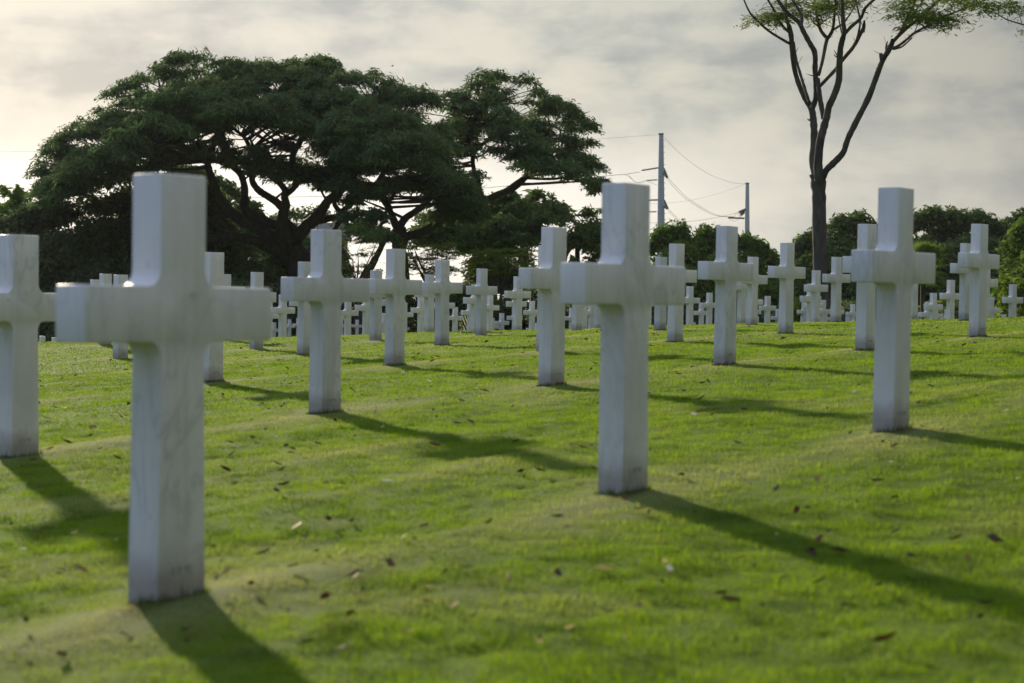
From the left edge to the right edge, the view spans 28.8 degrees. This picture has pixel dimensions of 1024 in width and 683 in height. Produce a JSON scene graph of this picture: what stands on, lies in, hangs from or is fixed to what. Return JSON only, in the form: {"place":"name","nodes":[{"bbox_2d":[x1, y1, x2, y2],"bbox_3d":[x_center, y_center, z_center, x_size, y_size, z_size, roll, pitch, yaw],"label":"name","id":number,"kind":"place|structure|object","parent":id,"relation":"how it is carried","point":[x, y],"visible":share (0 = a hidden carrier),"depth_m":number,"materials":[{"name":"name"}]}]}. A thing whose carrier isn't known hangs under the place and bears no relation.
{"place":"outdoors","nodes":[
{"label":"outdoors","id":0,"kind":"place"},
{"bbox_2d":[0,304,1023,682],"bbox_3d":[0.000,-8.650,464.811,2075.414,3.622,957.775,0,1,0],"label":"ground","id":1,"kind":"structure","parent":0,"point":[134,624],"depth_m":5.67,"materials":[{"name":"plant"}]},
{"bbox_2d":[0,184,33,215],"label":"broadleaf tree","id":2,"kind":"object","parent":1,"relation":"on","point":[16,198],"visible":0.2,"depth_m":149.26,"materials":[{"name":"green plant"}]},
{"bbox_2d":[0,234,55,456],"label":"marble cross","id":3,"kind":"object","parent":1,"relation":"on","point":[27,306],"visible":0.88,"depth_m":9.00,"materials":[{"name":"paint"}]},
{"bbox_2d":[38,321,55,341],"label":"shrub","id":4,"kind":"object","parent":1,"relation":"on","point":[47,329],"visible":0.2,"depth_m":109.30,"materials":[{"name":"green plant"}]},
{"bbox_2d":[98,274,111,343],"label":"marble cross","id":5,"kind":"object","parent":1,"relation":"on","point":[105,279],"visible":0.16,"depth_m":28.46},
{"bbox_2d":[113,275,127,358],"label":"marble cross","id":6,"kind":"object","parent":1,"relation":"on","point":[120,349],"visible":0.1,"depth_m":23.86,"materials":[{"name":"stone"}]},
{"bbox_2d":[0,172,250,292],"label":"broadleaf tree","id":7,"kind":"object","parent":1,"relation":"on","point":[87,251],"visible":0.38,"depth_m":121.31,"materials":[{"name":"green plant"}]},
{"bbox_2d":[56,173,270,605],"bbox_3d":[-0.812,0.183,4.705,0.095,1.150,0.640,1,1,33],"label":"marble cross","id":8,"kind":"object","parent":1,"relation":"on","point":[167,313],"visible":0.94,"depth_m":4.65,"materials":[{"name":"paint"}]},
{"bbox_2d":[21,46,371,276],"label":"rain tree","id":9,"kind":"object","parent":1,"relation":"on","point":[173,120],"visible":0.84,"depth_m":117.45,"materials":[{"name":"green plant"}]},
{"bbox_2d":[159,164,270,258],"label":"broadleaf tree","id":10,"kind":"object","parent":1,"relation":"on","point":[233,190],"visible":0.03,"depth_m":144.97,"materials":[{"name":"green plant"}]},
{"bbox_2d":[204,252,244,381],"bbox_3d":[-2.321,-0.114,15.415,0.095,1.150,0.640,2,2,35],"label":"marble cross","id":11,"kind":"object","parent":1,"relation":"on","point":[213,353],"visible":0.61,"depth_m":15.37,"materials":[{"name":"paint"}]},
{"bbox_2d":[224,274,230,286],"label":"marble cross","id":12,"kind":"object","parent":1,"relation":"on","point":[227,280],"visible":0.09,"depth_m":30.44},
{"bbox_2d":[231,270,278,336],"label":"shrub","id":13,"kind":"object","parent":1,"relation":"on","point":[238,283],"visible":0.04,"depth_m":108.41,"materials":[{"name":"green plant"}]},
{"bbox_2d":[249,272,275,348],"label":"marble cross","id":14,"kind":"object","parent":1,"relation":"on","point":[257,280],"visible":0.21,"depth_m":26.08,"materials":[{"name":"stone"}]},
{"bbox_2d":[271,302,278,337],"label":"marble cross","id":15,"kind":"object","parent":1,"relation":"on","point":[274,316],"visible":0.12,"depth_m":45.48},
{"bbox_2d":[271,295,294,336],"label":"marble cross","id":16,"kind":"object","parent":1,"relation":"on","point":[282,310],"visible":0.8,"depth_m":41.09,"materials":[{"name":"stone"}]},
{"bbox_2d":[272,280,297,336],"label":"shrub","id":17,"kind":"object","parent":1,"relation":"on","point":[292,317],"visible":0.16,"depth_m":109.06,"materials":[{"name":"green plant"}]},
{"bbox_2d":[287,319,294,336],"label":"marble cross","id":18,"kind":"object","parent":1,"relation":"on","point":[289,326],"visible":0.79,"depth_m":90.28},
{"bbox_2d":[240,242,343,306],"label":"broadleaf tree","id":19,"kind":"object","parent":1,"relation":"on","point":[253,265],"visible":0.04,"depth_m":128.66,"materials":[{"name":"green plant"}]},
{"bbox_2d":[297,262,310,354],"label":"marble cross","id":20,"kind":"object","parent":1,"relation":"on","point":[303,329],"visible":0.27,"depth_m":21.40,"materials":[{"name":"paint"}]},
{"bbox_2d":[259,223,351,276],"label":"tree","id":21,"kind":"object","parent":1,"relation":"on","point":[324,226],"depth_m":172.38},
{"bbox_2d":[258,203,355,277],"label":"broadleaf tree","id":22,"kind":"object","parent":1,"relation":"on","point":[301,215],"visible":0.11,"depth_m":154.95,"materials":[{"name":"green plant"}]},
{"bbox_2d":[281,229,368,413],"bbox_3d":[-1.019,-0.035,10.882,0.095,1.150,0.640,1,1,35],"label":"marble cross","id":23,"kind":"object","parent":1,"relation":"on","point":[325,289],"visible":0.97,"depth_m":10.83,"materials":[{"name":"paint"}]},
{"bbox_2d":[341,302,358,334],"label":"marble cross","id":24,"kind":"object","parent":1,"relation":"on","point":[347,312],"visible":0.62,"depth_m":47.40,"materials":[{"name":"stone"}]},
{"bbox_2d":[354,320,361,334],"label":"marble cross","id":25,"kind":"object","parent":1,"relation":"on","point":[357,326],"visible":0.81,"depth_m":100.44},
{"bbox_2d":[336,224,387,334],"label":"young tree","id":26,"kind":"object","parent":1,"relation":"on","point":[364,266],"visible":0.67,"depth_m":100.82,"materials":[{"name":"green plant"}]},
{"bbox_2d":[355,299,369,334],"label":"marble cross","id":27,"kind":"object","parent":1,"relation":"on","point":[364,307],"visible":0.5,"depth_m":43.03,"materials":[{"name":"stone"}]},
{"bbox_2d":[332,203,406,334],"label":"leaning tree","id":28,"kind":"object","parent":1,"relation":"on","point":[371,217],"visible":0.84,"depth_m":105.76,"materials":[{"name":"green plant"}]},
{"bbox_2d":[341,298,408,334],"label":"shrub","id":29,"kind":"object","parent":1,"relation":"on","point":[352,306],"visible":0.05,"depth_m":109.58,"materials":[{"name":"green plant"}]},
{"bbox_2d":[369,270,385,340],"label":"marble cross","id":30,"kind":"object","parent":1,"relation":"on","point":[375,333],"visible":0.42,"depth_m":28.33,"materials":[{"name":"stone"}]},
{"bbox_2d":[369,249,421,364],"bbox_3d":[-1.008,-0.222,17.169,0.095,1.150,0.640,1,1,35],"label":"marble cross","id":31,"kind":"object","parent":1,"relation":"on","point":[395,286],"visible":0.89,"depth_m":17.11,"materials":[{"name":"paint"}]},
{"bbox_2d":[405,303,413,332],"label":"marble cross","id":32,"kind":"object","parent":1,"relation":"on","point":[408,314],"visible":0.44,"depth_m":53.75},
{"bbox_2d":[411,297,423,331],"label":"marble cross","id":33,"kind":"object","parent":1,"relation":"on","point":[419,310],"visible":0.66,"depth_m":49.33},
{"bbox_2d":[383,294,462,332],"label":"shrub","id":34,"kind":"object","parent":1,"relation":"on","point":[410,301],"visible":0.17,"depth_m":108.29,"materials":[{"name":"green plant"}]},
{"bbox_2d":[415,275,434,331],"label":"marble cross","id":35,"kind":"object","parent":1,"relation":"on","point":[429,298],"visible":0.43,"depth_m":34.20,"materials":[{"name":"stone"}]},
{"bbox_2d":[394,242,464,281],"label":"young tree","id":36,"kind":"object","parent":1,"relation":"on","point":[445,250],"visible":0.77,"depth_m":102.42,"materials":[{"name":"green plant"}]},
{"bbox_2d":[422,260,461,344],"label":"marble cross","id":37,"kind":"object","parent":1,"relation":"on","point":[442,287],"visible":0.94,"depth_m":23.39,"materials":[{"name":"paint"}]},
{"bbox_2d":[449,307,462,331],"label":"marble cross","id":38,"kind":"object","parent":1,"relation":"on","point":[454,317],"visible":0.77,"depth_m":60.01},
{"bbox_2d":[311,66,612,322],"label":"rain tree","id":39,"kind":"object","parent":1,"relation":"on","point":[385,134],"visible":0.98,"depth_m":112.63,"materials":[{"name":"green plant"}]},
{"bbox_2d":[461,304,470,331],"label":"marble cross","id":40,"kind":"object","parent":1,"relation":"on","point":[467,312],"visible":0.47,"depth_m":55.61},
{"bbox_2d":[463,284,475,330],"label":"marble cross","id":41,"kind":"object","parent":1,"relation":"on","point":[471,300],"visible":0.48,"depth_m":40.47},
{"bbox_2d":[449,279,504,331],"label":"shrub","id":42,"kind":"object","parent":1,"relation":"on","point":[457,297],"visible":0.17,"depth_m":109.04,"materials":[{"name":"green plant"}]},
{"bbox_2d":[466,269,496,335],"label":"marble cross","id":43,"kind":"object","parent":1,"relation":"on","point":[481,290],"visible":0.9,"depth_m":29.80,"materials":[{"name":"stone"}]},
{"bbox_2d":[406,186,580,298],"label":"broadleaf tree","id":44,"kind":"object","parent":1,"relation":"on","point":[518,221],"visible":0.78,"depth_m":129.60,"materials":[{"name":"green plant"}]},
{"bbox_2d":[487,295,499,330],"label":"marble cross","id":45,"kind":"object","parent":1,"relation":"on","point":[491,307],"visible":0.6,"depth_m":51.24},
{"bbox_2d":[459,247,537,312],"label":"young tree","id":46,"kind":"object","parent":1,"relation":"on","point":[498,270],"visible":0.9,"depth_m":104.70,"materials":[{"name":"green plant"}]},
{"bbox_2d":[461,246,537,294],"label":"broadleaf tree","id":47,"kind":"object","parent":1,"relation":"on","point":[509,286],"visible":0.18,"depth_m":138.63,"materials":[{"name":"green plant"}]},
{"bbox_2d":[494,313,508,330],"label":"marble cross","id":48,"kind":"object","parent":1,"relation":"on","point":[501,322],"visible":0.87,"depth_m":66.30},
{"bbox_2d":[0,316,1023,655],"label":"leaf litter","id":49,"kind":"object","parent":1,"relation":"on","point":[994,538],"visible":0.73,"depth_m":5.50,"materials":[{"name":"plant"}]},
{"bbox_2d":[506,300,526,322],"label":"marble cross","id":50,"kind":"object","parent":1,"relation":"on","point":[510,303],"visible":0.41,"depth_m":46.67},
{"bbox_2d":[504,276,530,330],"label":"marble cross","id":51,"kind":"object","parent":1,"relation":"on","point":[517,294],"visible":0.81,"depth_m":36.02,"materials":[{"name":"stone"}]},
{"bbox_2d":[523,301,536,329],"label":"marble cross","id":52,"kind":"object","parent":1,"relation":"on","point":[531,312],"visible":0.82,"depth_m":57.53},
{"bbox_2d":[493,289,570,330],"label":"shrub","id":53,"kind":"object","parent":1,"relation":"on","point":[508,311],"visible":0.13,"depth_m":107.24,"materials":[{"name":"green plant"}]},
{"bbox_2d":[536,245,540,350],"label":"marble cross","id":54,"kind":"object","parent":1,"relation":"on","point":[538,303],"visible":0.02,"depth_m":18.91,"materials":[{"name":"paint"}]},
{"bbox_2d":[518,227,566,385],"bbox_3d":[0.257,-0.148,12.620,0.095,1.150,0.640,2,2,35],"label":"marble cross","id":55,"kind":"object","parent":1,"relation":"on","point":[544,278],"visible":0.84,"depth_m":12.56,"materials":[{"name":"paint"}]},
{"bbox_2d":[536,304,587,328],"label":"shrub","id":56,"kind":"object","parent":1,"relation":"on","point":[567,323],"visible":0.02,"depth_m":109.25,"materials":[{"name":"green plant"}]},
{"bbox_2d":[565,308,571,328],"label":"marble cross","id":57,"kind":"object","parent":1,"relation":"on","point":[569,318],"visible":0.46,"depth_m":63.80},
{"bbox_2d":[571,304,582,330],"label":"marble cross","id":58,"kind":"object","parent":1,"relation":"on","point":[577,313],"visible":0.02,"depth_m":31.56,"materials":[{"name":"stone"}]},
{"bbox_2d":[565,244,600,305],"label":"broadleaf tree","id":59,"kind":"object","parent":1,"relation":"on","point":[594,256],"visible":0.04,"depth_m":120.00,"materials":[{"name":"green plant"}]},
{"bbox_2d":[565,204,601,261],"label":"broadleaf tree","id":60,"kind":"object","parent":1,"relation":"on","point":[584,236],"visible":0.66,"depth_m":125.00,"materials":[{"name":"green plant"}]},
{"bbox_2d":[582,304,593,328],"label":"marble cross","id":61,"kind":"object","parent":1,"relation":"on","point":[584,318],"visible":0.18,"depth_m":48.62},
{"bbox_2d":[587,306,593,328],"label":"marble cross","id":62,"kind":"object","parent":1,"relation":"on","point":[590,314],"visible":0.45,"depth_m":59.39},
{"bbox_2d":[594,304,600,327],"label":"marble cross","id":63,"kind":"object","parent":1,"relation":"on","point":[597,318],"visible":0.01,"depth_m":37.80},
{"bbox_2d":[560,182,684,493],"bbox_3d":[0.366,0.063,6.485,0.095,1.150,0.640,1,1,34],"label":"marble cross","id":64,"kind":"object","parent":1,"relation":"on","point":[624,284],"visible":0.96,"depth_m":6.43,"materials":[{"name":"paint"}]},
{"bbox_2d":[641,133,668,256],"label":"utility pole","id":65,"kind":"object","parent":1,"relation":"on","point":[662,203],"visible":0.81,"depth_m":261.25,"materials":[{"name":"metal"}]},
{"bbox_2d":[654,257,666,329],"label":"marble cross","id":66,"kind":"object","parent":1,"relation":"on","point":[660,311],"visible":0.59,"depth_m":27.17,"materials":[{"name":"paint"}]},
{"bbox_2d":[667,244,696,341],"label":"marble cross","id":67,"kind":"object","parent":1,"relation":"on","point":[675,312],"visible":0.6,"depth_m":20.25,"materials":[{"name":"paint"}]},
{"bbox_2d":[685,286,699,324],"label":"marble cross","id":68,"kind":"object","parent":1,"relation":"on","point":[690,300],"visible":0.73,"depth_m":45.83,"materials":[{"name":"stone"}]},
{"bbox_2d":[694,303,705,324],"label":"marble cross","id":69,"kind":"object","parent":1,"relation":"on","point":[701,312],"visible":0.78,"depth_m":62.94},
{"bbox_2d":[666,296,736,324],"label":"shrub","id":70,"kind":"object","parent":1,"relation":"on","point":[696,318],"visible":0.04,"depth_m":109.60,"materials":[{"name":"green plant"}]},
{"bbox_2d":[700,293,714,323],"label":"marble cross","id":71,"kind":"object","parent":1,"relation":"on","point":[709,305],"visible":0.78,"depth_m":52.10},
{"bbox_2d":[649,218,779,321],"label":"broadleaf tree","id":72,"kind":"object","parent":1,"relation":"on","point":[700,245],"visible":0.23,"depth_m":148.54,"materials":[{"name":"green plant"}]},
{"bbox_2d":[698,226,753,364],"bbox_3d":[1.551,-0.261,14.444,0.095,1.150,0.640,2,1,37],"label":"marble cross","id":73,"kind":"object","parent":1,"relation":"on","point":[726,271],"visible":0.95,"depth_m":14.39,"materials":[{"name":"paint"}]},
{"bbox_2d":[721,595,740,600],"bbox_3d":[0.486,0.571,4.421,0.046,0.010,0.020,8,17,-14],"label":"fallen leaf","id":74,"kind":"object","parent":1,"relation":"on","point":[730,598],"visible":1,"depth_m":4.42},
{"bbox_2d":[728,183,749,233],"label":"utility pole","id":75,"kind":"object","parent":1,"relation":"on","point":[745,211],"visible":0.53,"depth_m":317.30,"materials":[{"name":"metal"}]},
{"bbox_2d":[737,283,746,323],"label":"marble cross","id":76,"kind":"object","parent":1,"relation":"on","point":[741,300],"visible":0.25,"depth_m":34.93,"materials":[{"name":"stone"}]},
{"bbox_2d":[737,257,767,324],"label":"marble cross","id":77,"kind":"object","parent":1,"relation":"on","point":[752,305],"visible":0.84,"depth_m":28.89,"materials":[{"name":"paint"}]},
{"bbox_2d":[736,296,778,323],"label":"shrub","id":78,"kind":"object","parent":1,"relation":"on","point":[761,317],"visible":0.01,"depth_m":107.63,"materials":[{"name":"green plant"}]},
{"bbox_2d":[759,296,775,322],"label":"marble cross","id":79,"kind":"object","parent":1,"relation":"on","point":[767,308],"visible":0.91,"depth_m":53.78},
{"bbox_2d":[771,309,778,322],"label":"marble cross","id":80,"kind":"object","parent":1,"relation":"on","point":[776,317],"visible":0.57,"depth_m":70.92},
{"bbox_2d":[768,243,805,332],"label":"marble cross","id":81,"kind":"object","parent":1,"relation":"on","point":[786,272],"visible":0.91,"depth_m":22.00,"materials":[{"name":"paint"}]},
{"bbox_2d":[793,297,801,322],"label":"bush","id":82,"kind":"object","parent":1,"relation":"on","point":[796,307],"visible":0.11,"depth_m":87.50,"materials":[{"name":"green plant"}]},
{"bbox_2d":[796,302,805,322],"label":"marble cross","id":83,"kind":"object","parent":1,"relation":"on","point":[802,311],"visible":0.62,"depth_m":66.33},
{"bbox_2d":[800,284,820,321],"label":"marble cross","id":84,"kind":"object","parent":1,"relation":"on","point":[807,298],"visible":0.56,"depth_m":42.84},
{"bbox_2d":[804,270,827,321],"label":"marble cross","id":85,"kind":"object","parent":1,"relation":"on","point":[815,288],"visible":0.88,"depth_m":36.58,"materials":[{"name":"stone"}]},
{"bbox_2d":[820,300,830,321],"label":"marble cross","id":86,"kind":"object","parent":1,"relation":"on","point":[824,311],"visible":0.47,"depth_m":55.43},
{"bbox_2d":[775,208,877,308],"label":"broadleaf tree","id":87,"kind":"object","parent":1,"relation":"on","point":[842,229],"visible":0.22,"depth_m":140.04,"materials":[{"name":"green plant"}]},
{"bbox_2d":[822,257,849,321],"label":"marble cross","id":88,"kind":"object","parent":1,"relation":"on","point":[836,278],"visible":0.95,"depth_m":30.58,"materials":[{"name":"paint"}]},
{"bbox_2d":[846,304,855,320],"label":"marble cross","id":89,"kind":"object","parent":1,"relation":"on","point":[852,313],"visible":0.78,"depth_m":67.96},
{"bbox_2d":[829,297,875,321],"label":"shrub","id":90,"kind":"object","parent":1,"relation":"on","point":[845,309],"visible":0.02,"depth_m":109.36,"materials":[{"name":"green plant"}]},
{"bbox_2d":[842,224,876,349],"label":"marble cross","id":91,"kind":"object","parent":1,"relation":"on","point":[865,302],"visible":0.57,"depth_m":15.81,"materials":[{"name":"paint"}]},
{"bbox_2d":[736,0,1023,321],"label":"bare limbed tree","id":92,"kind":"object","parent":1,"relation":"on","point":[927,17],"visible":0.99,"depth_m":73.26,"materials":[{"name":"grey plant"}]},
{"bbox_2d":[870,630,895,640],"bbox_3d":[0.732,0.582,3.919,0.052,0.012,0.020,-18,-27,2],"label":"fallen leaf","id":93,"kind":"object","parent":1,"relation":"on","point":[883,637],"visible":1,"depth_m":3.92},
{"bbox_2d":[851,187,935,432],"bbox_3d":[1.577,-0.059,8.236,0.095,1.150,0.640,2,2,35],"label":"marble cross","id":94,"kind":"object","parent":1,"relation":"on","point":[894,267],"visible":0.92,"depth_m":8.18,"materials":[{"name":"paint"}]},
{"bbox_2d":[911,284,917,319],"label":"marble cross","id":95,"kind":"object","parent":1,"relation":"on","point":[914,303],"visible":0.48,"depth_m":31.90,"materials":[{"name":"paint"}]},
{"bbox_2d":[918,302,929,318],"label":"marble cross","id":96,"kind":"object","parent":1,"relation":"on","point":[925,314],"visible":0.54,"depth_m":52.26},
{"bbox_2d":[913,240,949,318],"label":"young tree","id":97,"kind":"object","parent":1,"relation":"on","point":[924,247],"visible":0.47,"depth_m":103.45,"materials":[{"name":"green plant"}]},
{"bbox_2d":[923,293,942,319],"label":"marble cross","id":98,"kind":"object","parent":1,"relation":"on","point":[933,307],"visible":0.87,"depth_m":46.02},
{"bbox_2d":[937,300,958,318],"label":"shrub","id":99,"kind":"object","parent":1,"relation":"on","point":[956,312],"visible":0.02,"depth_m":109.29,"materials":[{"name":"green plant"}]},
{"bbox_2d":[939,280,958,318],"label":"marble cross","id":100,"kind":"object","parent":1,"relation":"on","point":[950,296],"visible":0.84,"depth_m":39.74,"materials":[{"name":"stone"}]},
{"bbox_2d":[950,243,970,319],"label":"marble cross","id":101,"kind":"object","parent":1,"relation":"on","point":[964,288],"visible":0.59,"depth_m":25.77,"materials":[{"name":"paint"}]},
{"bbox_2d":[913,204,1016,309],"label":"broadleaf tree","id":102,"kind":"object","parent":1,"relation":"on","point":[949,230],"visible":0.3,"depth_m":144.60,"materials":[{"name":"green plant"}]},
{"bbox_2d":[958,224,999,337],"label":"marble cross","id":103,"kind":"object","parent":1,"relation":"on","point":[978,260],"visible":0.94,"depth_m":17.65,"materials":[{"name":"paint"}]},
{"bbox_2d":[986,269,997,317],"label":"marble cross","id":104,"kind":"object","parent":1,"relation":"on","point":[992,282],"visible":0.15,"depth_m":33.51,"materials":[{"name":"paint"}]},
{"bbox_2d":[990,297,999,317],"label":"marble cross","id":105,"kind":"object","parent":1,"relation":"on","point":[993,310],"visible":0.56,"depth_m":47.55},
{"bbox_2d":[990,213,1023,299],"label":"broadleaf tree","id":106,"kind":"object","parent":1,"relation":"on","point":[1012,265],"visible":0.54,"depth_m":117.09,"materials":[{"name":"green plant"}]},
{"bbox_2d":[991,273,1023,317],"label":"bush","id":107,"kind":"object","parent":1,"relation":"on","point":[1003,307],"visible":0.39,"depth_m":91.63,"materials":[{"name":"green plant"}]},
{"bbox_2d":[1000,206,1023,249],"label":"broadleaf tree","id":108,"kind":"object","parent":1,"relation":"on","point":[1013,219],"visible":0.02,"depth_m":149.15,"materials":[{"name":"green plant"}]},
{"bbox_2d":[1002,284,1022,317],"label":"marble cross","id":109,"kind":"object","parent":1,"relation":"on","point":[1012,299],"visible":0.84,"depth_m":41.26,"materials":[{"name":"stone"}]},
{"bbox_2d":[0,0,1023,302],"label":"sky","id":110,"kind":"structure","parent":0,"point":[943,119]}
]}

